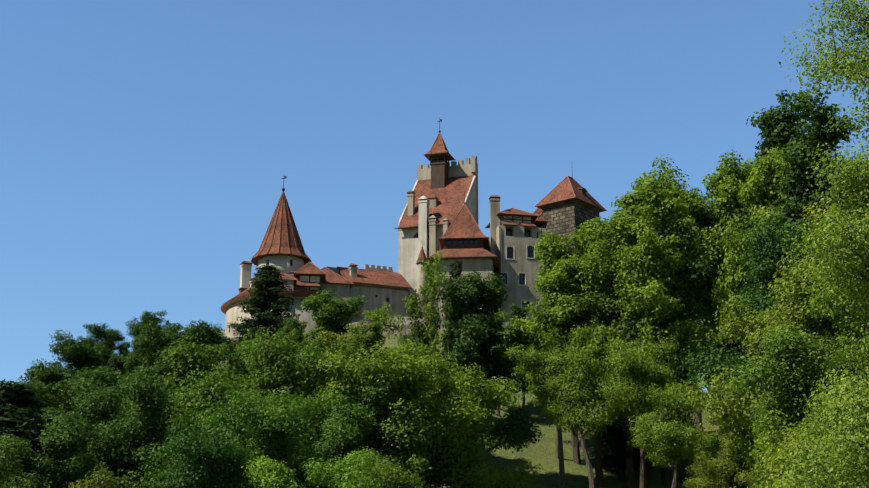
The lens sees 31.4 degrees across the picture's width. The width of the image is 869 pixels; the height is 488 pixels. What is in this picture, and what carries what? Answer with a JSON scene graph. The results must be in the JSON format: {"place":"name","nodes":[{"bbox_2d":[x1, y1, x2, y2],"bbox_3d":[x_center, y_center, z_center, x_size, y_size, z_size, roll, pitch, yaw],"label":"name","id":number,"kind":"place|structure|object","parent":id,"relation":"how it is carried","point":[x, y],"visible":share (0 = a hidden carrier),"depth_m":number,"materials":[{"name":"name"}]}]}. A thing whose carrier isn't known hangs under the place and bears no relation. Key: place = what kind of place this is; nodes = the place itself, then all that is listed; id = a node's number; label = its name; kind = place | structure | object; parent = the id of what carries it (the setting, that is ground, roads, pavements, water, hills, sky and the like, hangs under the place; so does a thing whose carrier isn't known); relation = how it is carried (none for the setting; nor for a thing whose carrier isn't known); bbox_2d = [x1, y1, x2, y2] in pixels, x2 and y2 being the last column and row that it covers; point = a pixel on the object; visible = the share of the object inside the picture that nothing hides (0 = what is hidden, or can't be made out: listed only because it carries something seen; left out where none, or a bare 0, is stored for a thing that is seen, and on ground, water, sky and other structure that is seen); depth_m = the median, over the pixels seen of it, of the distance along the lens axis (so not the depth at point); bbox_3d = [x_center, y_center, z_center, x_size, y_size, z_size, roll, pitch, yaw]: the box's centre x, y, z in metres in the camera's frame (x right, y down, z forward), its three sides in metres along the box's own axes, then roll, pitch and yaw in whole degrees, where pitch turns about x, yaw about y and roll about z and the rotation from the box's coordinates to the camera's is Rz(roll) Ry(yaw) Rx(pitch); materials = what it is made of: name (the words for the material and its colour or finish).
{"place":"outdoors","nodes":[
{"label":"outdoors","id":0,"kind":"place"},
{"bbox_2d":[321,267,349,321],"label":"castle walls","id":1,"kind":"structure","parent":0,"point":[342,291],"depth_m":202.27,"materials":[{"name":"beige paint"}]},
{"bbox_2d":[229,229,537,331],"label":"windows","id":2,"kind":"structure","parent":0,"point":[509,233],"depth_m":208.28,"materials":[{"name":"black glass"}]},
{"bbox_2d":[239,157,533,309],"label":"windows","id":3,"kind":"structure","parent":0,"point":[434,159],"depth_m":209.10,"materials":[{"name":"black glass"}]},
{"bbox_2d":[240,174,534,312],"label":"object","id":4,"kind":"object","parent":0,"point":[423,242],"visible":0.29,"depth_m":211.35,"materials":[{"name":"beige paint"}]},
{"bbox_2d":[4,330,776,487],"bbox_3d":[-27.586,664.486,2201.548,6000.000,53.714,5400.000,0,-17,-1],"label":"terrain","id":5,"kind":"structure","parent":0,"point":[542,452],"depth_m":134.96,"materials":[{"name":"green plant"}]},
{"bbox_2d":[0,436,31,485],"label":"tree","id":6,"kind":"object","parent":5,"relation":"on","point":[3,458],"visible":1,"depth_m":58.46,"materials":[{"name":"green plant"}]},
{"bbox_2d":[0,435,55,487],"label":"tree","id":7,"kind":"object","parent":5,"relation":"on","point":[11,484],"visible":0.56,"depth_m":75.49,"materials":[{"name":"green plant"}]},
{"bbox_2d":[0,378,73,487],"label":"tree","id":8,"kind":"object","parent":5,"relation":"on","point":[17,400],"visible":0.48,"depth_m":82.64,"materials":[{"name":"green plant"}]},
{"bbox_2d":[16,358,67,416],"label":"tree","id":9,"kind":"object","parent":5,"relation":"on","point":[37,375],"visible":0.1,"depth_m":120.86,"materials":[{"name":"green plant"}]},
{"bbox_2d":[0,408,105,487],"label":"tree","id":10,"kind":"object","parent":5,"relation":"on","point":[65,437],"visible":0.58,"depth_m":79.41,"materials":[{"name":"green plant"}]},
{"bbox_2d":[19,380,106,448],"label":"tree","id":11,"kind":"object","parent":5,"relation":"on","point":[53,390],"depth_m":109.66,"materials":[{"name":"green plant"}]},
{"bbox_2d":[23,406,108,482],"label":"tree","id":12,"kind":"object","parent":5,"relation":"on","point":[53,411],"visible":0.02,"depth_m":94.30,"materials":[{"name":"green plant"}]},
{"bbox_2d":[40,414,97,487],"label":"tree","id":13,"kind":"object","parent":5,"relation":"on","point":[75,470],"visible":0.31,"depth_m":93.23,"materials":[{"name":"green plant"}]},
{"bbox_2d":[43,329,112,415],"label":"tree","id":14,"kind":"object","parent":5,"relation":"on","point":[78,356],"visible":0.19,"depth_m":118.92,"materials":[{"name":"green plant"}]},
{"bbox_2d":[65,335,95,379],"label":"tree","id":15,"kind":"object","parent":5,"relation":"on","point":[89,340],"depth_m":153.31,"materials":[{"name":"green plant"}]},
{"bbox_2d":[58,366,121,473],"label":"tree","id":16,"kind":"object","parent":5,"relation":"on","point":[98,374],"visible":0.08,"depth_m":109.14,"materials":[{"name":"green plant"}]},
{"bbox_2d":[63,468,121,487],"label":"tree","id":17,"kind":"object","parent":5,"relation":"on","point":[103,481],"visible":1,"depth_m":61.51,"materials":[{"name":"green plant"}]},
{"bbox_2d":[82,322,132,375],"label":"tree","id":18,"kind":"object","parent":5,"relation":"on","point":[110,337],"visible":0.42,"depth_m":152.72,"materials":[{"name":"green plant"}]},
{"bbox_2d":[92,466,164,487],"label":"tree","id":19,"kind":"object","parent":5,"relation":"on","point":[141,482],"visible":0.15,"depth_m":82.69,"materials":[{"name":"green plant"}]},
{"bbox_2d":[92,365,170,467],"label":"tree","id":20,"kind":"object","parent":5,"relation":"on","point":[151,373],"visible":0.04,"depth_m":110.44,"materials":[{"name":"green plant"}]},
{"bbox_2d":[114,317,160,375],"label":"tree","id":21,"kind":"object","parent":5,"relation":"on","point":[132,361],"visible":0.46,"depth_m":152.75,"materials":[{"name":"green plant"}]},
{"bbox_2d":[71,372,230,487],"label":"tree","id":22,"kind":"object","parent":5,"relation":"on","point":[117,451],"visible":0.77,"depth_m":83.17,"materials":[{"name":"green plant"}]},
{"bbox_2d":[131,310,182,365],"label":"tree","id":23,"kind":"object","parent":5,"relation":"on","point":[147,316],"visible":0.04,"depth_m":153.02,"materials":[{"name":"green plant"}]},
{"bbox_2d":[131,320,185,372],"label":"tree","id":24,"kind":"object","parent":5,"relation":"on","point":[152,340],"visible":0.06,"depth_m":125.27,"materials":[{"name":"green plant"}]},
{"bbox_2d":[148,351,203,426],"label":"tree","id":25,"kind":"object","parent":5,"relation":"on","point":[161,365],"visible":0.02,"depth_m":111.66,"materials":[{"name":"green plant"}]},
{"bbox_2d":[110,377,252,441],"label":"tree","id":26,"kind":"object","parent":5,"relation":"on","point":[168,400],"visible":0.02,"depth_m":92.78,"materials":[{"name":"green plant"}]},
{"bbox_2d":[165,322,226,375],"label":"tree","id":27,"kind":"object","parent":5,"relation":"on","point":[185,329],"depth_m":129.84,"materials":[{"name":"green plant"}]},
{"bbox_2d":[90,364,303,487],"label":"tree","id":28,"kind":"object","parent":5,"relation":"on","point":[213,391],"visible":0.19,"depth_m":83.62,"materials":[{"name":"green plant"}]},
{"bbox_2d":[156,418,253,487],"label":"tree","id":29,"kind":"object","parent":5,"relation":"on","point":[202,463],"visible":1,"depth_m":68.90,"materials":[{"name":"green plant"}]},
{"bbox_2d":[161,338,253,434],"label":"tree","id":30,"kind":"object","parent":5,"relation":"on","point":[183,360],"visible":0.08,"depth_m":109.26,"materials":[{"name":"green plant"}]},
{"bbox_2d":[173,320,248,380],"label":"tree","id":31,"kind":"object","parent":5,"relation":"on","point":[199,334],"visible":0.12,"depth_m":126.09,"materials":[{"name":"green plant"}]},
{"bbox_2d":[134,390,323,487],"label":"tree","id":32,"kind":"object","parent":5,"relation":"on","point":[275,432],"visible":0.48,"depth_m":75.22,"materials":[{"name":"green plant"}]},
{"bbox_2d":[209,336,266,382],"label":"tree","id":33,"kind":"object","parent":5,"relation":"on","point":[242,348],"visible":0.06,"depth_m":126.59,"materials":[{"name":"green plant"}]},
{"bbox_2d":[148,391,335,485],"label":"tree","id":34,"kind":"object","parent":5,"relation":"on","point":[317,419],"visible":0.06,"depth_m":87.05,"materials":[{"name":"green plant"}]},
{"bbox_2d":[218,265,306,397],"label":"tree","id":35,"kind":"object","parent":5,"relation":"on","point":[260,304],"visible":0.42,"depth_m":153.52,"materials":[{"name":"green plant"}]},
{"bbox_2d":[188,325,365,487],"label":"tree","id":36,"kind":"object","parent":5,"relation":"on","point":[267,359],"visible":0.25,"depth_m":94.96,"materials":[{"name":"green plant"}]},
{"bbox_2d":[278,317,308,389],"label":"tree","id":37,"kind":"object","parent":5,"relation":"on","point":[294,326],"visible":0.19,"depth_m":148.11,"materials":[{"name":"green plant"}]},
{"bbox_2d":[241,446,389,487],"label":"tree","id":38,"kind":"object","parent":5,"relation":"on","point":[271,474],"visible":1,"depth_m":59.59,"materials":[{"name":"green plant"}]},
{"bbox_2d":[271,289,368,399],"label":"tree","id":39,"kind":"object","parent":5,"relation":"on","point":[323,310],"visible":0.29,"depth_m":142.94,"materials":[{"name":"green plant"}]},
{"bbox_2d":[289,384,359,417],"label":"tree","id":40,"kind":"object","parent":5,"relation":"on","point":[323,394],"depth_m":111.39,"materials":[{"name":"green plant"}]},
{"bbox_2d":[225,263,426,339],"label":"castle bastion","id":41,"kind":"object","parent":5,"relation":"on","point":[233,312],"visible":0.17,"depth_m":197.83,"materials":[{"name":"beige paint"}]},
{"bbox_2d":[221,286,329,313],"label":"roof","id":42,"kind":"structure","parent":41,"relation":"on","point":[299,291],"depth_m":198.06,"materials":[{"name":"brown tile"}]},
{"bbox_2d":[257,255,303,274],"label":"tower wall","id":43,"kind":"structure","parent":41,"relation":"on","point":[282,262],"depth_m":202.25,"materials":[{"name":"beige paint"}]},
{"bbox_2d":[349,283,407,322],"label":"curtain wall","id":44,"kind":"structure","parent":41,"relation":"attached to","point":[395,302],"depth_m":205.40,"materials":[{"name":"beige paint"}]},
{"bbox_2d":[317,329,358,360],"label":"tree","id":45,"kind":"object","parent":5,"relation":"on","point":[329,341],"visible":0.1,"depth_m":128.05,"materials":[{"name":"green plant"}]},
{"bbox_2d":[306,351,371,394],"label":"tree","id":46,"kind":"object","parent":5,"relation":"on","point":[335,379],"visible":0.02,"depth_m":118.51,"materials":[{"name":"green plant"}]},
{"bbox_2d":[303,374,408,487],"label":"tree","id":47,"kind":"object","parent":5,"relation":"on","point":[343,443],"visible":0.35,"depth_m":90.92,"materials":[{"name":"green plant"}]},
{"bbox_2d":[220,317,510,335],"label":"castle rock","id":48,"kind":"object","parent":5,"relation":"on","point":[406,324],"depth_m":196.25,"materials":[{"name":"grey stone"}]},
{"bbox_2d":[344,308,397,373],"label":"tree","id":49,"kind":"object","parent":5,"relation":"on","point":[367,338],"visible":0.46,"depth_m":148.99,"materials":[{"name":"green plant"}]},
{"bbox_2d":[347,448,423,487],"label":"tree","id":50,"kind":"object","parent":5,"relation":"on","point":[391,477],"visible":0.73,"depth_m":68.57,"materials":[{"name":"green plant"}]},
{"bbox_2d":[306,338,469,487],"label":"tree","id":51,"kind":"object","parent":5,"relation":"on","point":[410,370],"visible":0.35,"depth_m":93.72,"materials":[{"name":"green plant"}]},
{"bbox_2d":[399,322,425,351],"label":"tree","id":52,"kind":"object","parent":5,"relation":"on","point":[411,337],"visible":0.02,"depth_m":143.29,"materials":[{"name":"green plant"}]},
{"bbox_2d":[376,249,453,400],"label":"tree","id":53,"kind":"object","parent":5,"relation":"on","point":[428,334],"visible":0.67,"depth_m":125.34,"materials":[{"name":"green plant"}]},
{"bbox_2d":[398,179,475,315],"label":"keep walls","id":54,"kind":"structure","parent":5,"relation":"on","point":[407,253],"depth_m":212.32,"materials":[{"name":"white paint"}]},
{"bbox_2d":[353,362,543,487],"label":"tree","id":55,"kind":"object","parent":5,"relation":"on","point":[450,449],"visible":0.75,"depth_m":95.28,"materials":[{"name":"green plant"}]},
{"bbox_2d":[441,260,483,475],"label":"tree","id":56,"kind":"object","parent":5,"relation":"on","point":[455,269],"visible":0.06,"depth_m":129.99,"materials":[{"name":"green plant"}]},
{"bbox_2d":[433,258,494,317],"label":"wing walls","id":57,"kind":"structure","parent":5,"relation":"on","point":[485,266],"depth_m":203.69,"materials":[{"name":"beige paint"}]},
{"bbox_2d":[433,269,544,482],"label":"tree","id":58,"kind":"object","parent":5,"relation":"on","point":[472,331],"visible":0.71,"depth_m":126.26,"materials":[{"name":"green plant"}]},
{"bbox_2d":[486,309,510,416],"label":"tree","id":59,"kind":"object","parent":5,"relation":"on","point":[501,315],"visible":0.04,"depth_m":148.69,"materials":[{"name":"green plant"}]},
{"bbox_2d":[501,303,531,414],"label":"tree","id":60,"kind":"object","parent":5,"relation":"on","point":[518,312],"visible":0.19,"depth_m":147.99,"materials":[{"name":"green plant"}]},
{"bbox_2d":[488,225,546,321],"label":"range","id":61,"kind":"structure","parent":5,"relation":"on","point":[519,242],"depth_m":208.59,"materials":[{"name":"beige paint"}]},
{"bbox_2d":[525,290,568,458],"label":"tree","id":62,"kind":"object","parent":5,"relation":"on","point":[546,405],"visible":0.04,"depth_m":135.85,"materials":[{"name":"green plant"}]},
{"bbox_2d":[498,317,600,487],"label":"tree","id":63,"kind":"object","parent":5,"relation":"on","point":[544,370],"visible":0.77,"depth_m":125.89,"materials":[{"name":"green plant"}]},
{"bbox_2d":[498,231,608,464],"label":"tree","id":64,"kind":"object","parent":5,"relation":"on","point":[551,249],"visible":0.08,"depth_m":137.96,"materials":[{"name":"green plant"}]},
{"bbox_2d":[518,250,657,486],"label":"tree","id":65,"kind":"object","parent":5,"relation":"on","point":[566,313],"visible":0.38,"depth_m":132.66,"materials":[{"name":"green plant"}]},
{"bbox_2d":[539,347,636,487],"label":"tree","id":66,"kind":"object","parent":5,"relation":"on","point":[581,410],"visible":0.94,"depth_m":123.67,"materials":[{"name":"green plant"}]},
{"bbox_2d":[579,413,658,480],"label":"tree","id":67,"kind":"object","parent":5,"relation":"on","point":[613,451],"visible":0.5,"depth_m":132.45,"materials":[{"name":"green plant"}]},
{"bbox_2d":[585,335,678,487],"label":"tree","id":68,"kind":"object","parent":5,"relation":"on","point":[623,363],"visible":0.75,"depth_m":123.11,"materials":[{"name":"green plant"}]},
{"bbox_2d":[577,227,689,487],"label":"tree","id":69,"kind":"object","parent":5,"relation":"on","point":[645,253],"visible":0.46,"depth_m":132.66,"materials":[{"name":"green plant"}]},
{"bbox_2d":[555,210,717,471],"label":"tree","id":70,"kind":"object","parent":5,"relation":"on","point":[593,230],"visible":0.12,"depth_m":132.86,"materials":[{"name":"green plant"}]},
{"bbox_2d":[602,203,709,479],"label":"tree","id":71,"kind":"object","parent":5,"relation":"on","point":[625,240],"visible":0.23,"depth_m":134.07,"materials":[{"name":"green plant"}]},
{"bbox_2d":[611,176,721,483],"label":"tree","id":72,"kind":"object","parent":5,"relation":"on","point":[660,214],"visible":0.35,"depth_m":135.29,"materials":[{"name":"green plant"}]},
{"bbox_2d":[627,378,710,487],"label":"tree","id":73,"kind":"object","parent":5,"relation":"on","point":[675,439],"visible":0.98,"depth_m":115.52,"materials":[{"name":"green plant"}]},
{"bbox_2d":[616,220,729,486],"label":"tree","id":74,"kind":"object","parent":5,"relation":"on","point":[689,278],"visible":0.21,"depth_m":134.65,"materials":[{"name":"green plant"}]},
{"bbox_2d":[631,154,749,426],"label":"tree","id":75,"kind":"object","parent":5,"relation":"on","point":[707,217],"visible":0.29,"depth_m":156.04,"materials":[{"name":"green plant"}]},
{"bbox_2d":[662,187,742,433],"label":"tree","id":76,"kind":"object","parent":5,"relation":"on","point":[687,216],"visible":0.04,"depth_m":153.11,"materials":[{"name":"green plant"}]},
{"bbox_2d":[694,394,750,487],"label":"tree","id":77,"kind":"object","parent":5,"relation":"on","point":[712,446],"visible":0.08,"depth_m":118.84,"materials":[{"name":"green plant"}]},
{"bbox_2d":[682,425,770,487],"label":"tree","id":78,"kind":"object","parent":5,"relation":"on","point":[737,472],"visible":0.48,"depth_m":107.37,"materials":[{"name":"green plant"}]},
{"bbox_2d":[708,158,754,368],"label":"tree","id":79,"kind":"object","parent":5,"relation":"on","point":[742,162],"visible":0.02,"depth_m":160.85,"materials":[{"name":"green plant"}]},
{"bbox_2d":[723,289,754,356],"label":"tree","id":80,"kind":"object","parent":5,"relation":"on","point":[737,346],"visible":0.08,"depth_m":153.25,"materials":[{"name":"green plant"}]},
{"bbox_2d":[703,147,785,361],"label":"tree","id":81,"kind":"object","parent":5,"relation":"on","point":[731,178],"visible":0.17,"depth_m":156.87,"materials":[{"name":"green plant"}]},
{"bbox_2d":[714,131,780,389],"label":"tree","id":82,"kind":"object","parent":5,"relation":"on","point":[764,145],"visible":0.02,"depth_m":158.97,"materials":[{"name":"green plant"}]},
{"bbox_2d":[677,203,864,465],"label":"tree","id":83,"kind":"object","parent":5,"relation":"on","point":[770,244],"visible":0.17,"depth_m":104.53,"materials":[{"name":"green plant"}]},
{"bbox_2d":[683,247,868,487],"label":"tree","id":84,"kind":"object","parent":5,"relation":"on","point":[752,337],"visible":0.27,"depth_m":93.03,"materials":[{"name":"green plant"}]},
{"bbox_2d":[712,148,857,322],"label":"tree","id":85,"kind":"object","parent":5,"relation":"on","point":[762,190],"visible":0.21,"depth_m":134.80,"materials":[{"name":"green plant"}]},
{"bbox_2d":[722,430,868,487],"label":"tree","id":86,"kind":"object","parent":5,"relation":"on","point":[774,466],"visible":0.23,"depth_m":61.17,"materials":[{"name":"green plant"}]},
{"bbox_2d":[725,273,868,487],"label":"tree","id":87,"kind":"object","parent":5,"relation":"on","point":[807,373],"visible":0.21,"depth_m":80.38,"materials":[{"name":"green plant"}]},
{"bbox_2d":[751,202,852,294],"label":"tree","id":88,"kind":"object","parent":5,"relation":"on","point":[813,213],"visible":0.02,"depth_m":126.37,"materials":[{"name":"green plant"}]},
{"bbox_2d":[746,85,866,288],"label":"tree","id":89,"kind":"object","parent":5,"relation":"on","point":[778,125],"visible":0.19,"depth_m":127.83,"materials":[{"name":"green plant"}]},
{"bbox_2d":[749,369,868,456],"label":"tree","id":90,"kind":"object","parent":5,"relation":"on","point":[807,429],"visible":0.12,"depth_m":74.08,"materials":[{"name":"green plant"}]},
{"bbox_2d":[757,0,868,487],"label":"tree","id":91,"kind":"object","parent":5,"relation":"on","point":[852,68],"visible":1,"depth_m":48.77,"materials":[{"name":"green plant"}]},
{"bbox_2d":[764,384,868,487],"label":"tree","id":92,"kind":"object","parent":5,"relation":"on","point":[864,393],"visible":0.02,"depth_m":64.18,"materials":[{"name":"green plant"}]},
{"bbox_2d":[808,205,868,334],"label":"tree","id":93,"kind":"object","parent":5,"relation":"on","point":[844,264],"depth_m":103.63,"materials":[{"name":"green plant"}]},
{"bbox_2d":[842,171,868,239],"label":"tree","id":94,"kind":"object","parent":5,"relation":"on","point":[862,213],"visible":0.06,"depth_m":128.89,"materials":[{"name":"green plant"}]},
{"bbox_2d":[273,156,542,307],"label":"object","id":95,"kind":"object","parent":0,"point":[461,169],"visible":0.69,"depth_m":212.16,"materials":[{"name":"beige paint"}]},
{"bbox_2d":[238,154,585,293],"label":"castle timber","id":96,"kind":"object","parent":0,"point":[439,173],"visible":0.44,"depth_m":220.33,"materials":[{"name":"brown wood"}]},
{"bbox_2d":[240,133,605,288],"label":"castle roof tiles","id":97,"kind":"object","parent":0,"point":[281,236],"visible":0.56,"depth_m":207.90,"materials":[{"name":"red tile"}]},
{"bbox_2d":[281,118,572,314],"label":"castle finials","id":98,"kind":"object","parent":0,"point":[285,177],"visible":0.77,"depth_m":208.26,"materials":[{"name":"black metal"}]},
{"bbox_2d":[254,132,606,285],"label":"castle ridge tiles","id":99,"kind":"object","parent":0,"point":[456,215],"visible":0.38,"depth_m":210.84,"materials":[{"name":"red tile"}]},
{"bbox_2d":[0,0,868,392],"label":"sky","id":100,"kind":"structure","parent":0,"point":[147,147],"materials":[{"name":"blue"}]},
{"bbox_2d":[541,199,600,266],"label":"stone tower","id":101,"kind":"structure","parent":0,"point":[564,217],"depth_m":209.95,"materials":[{"name":"grey stone"}]}
]}

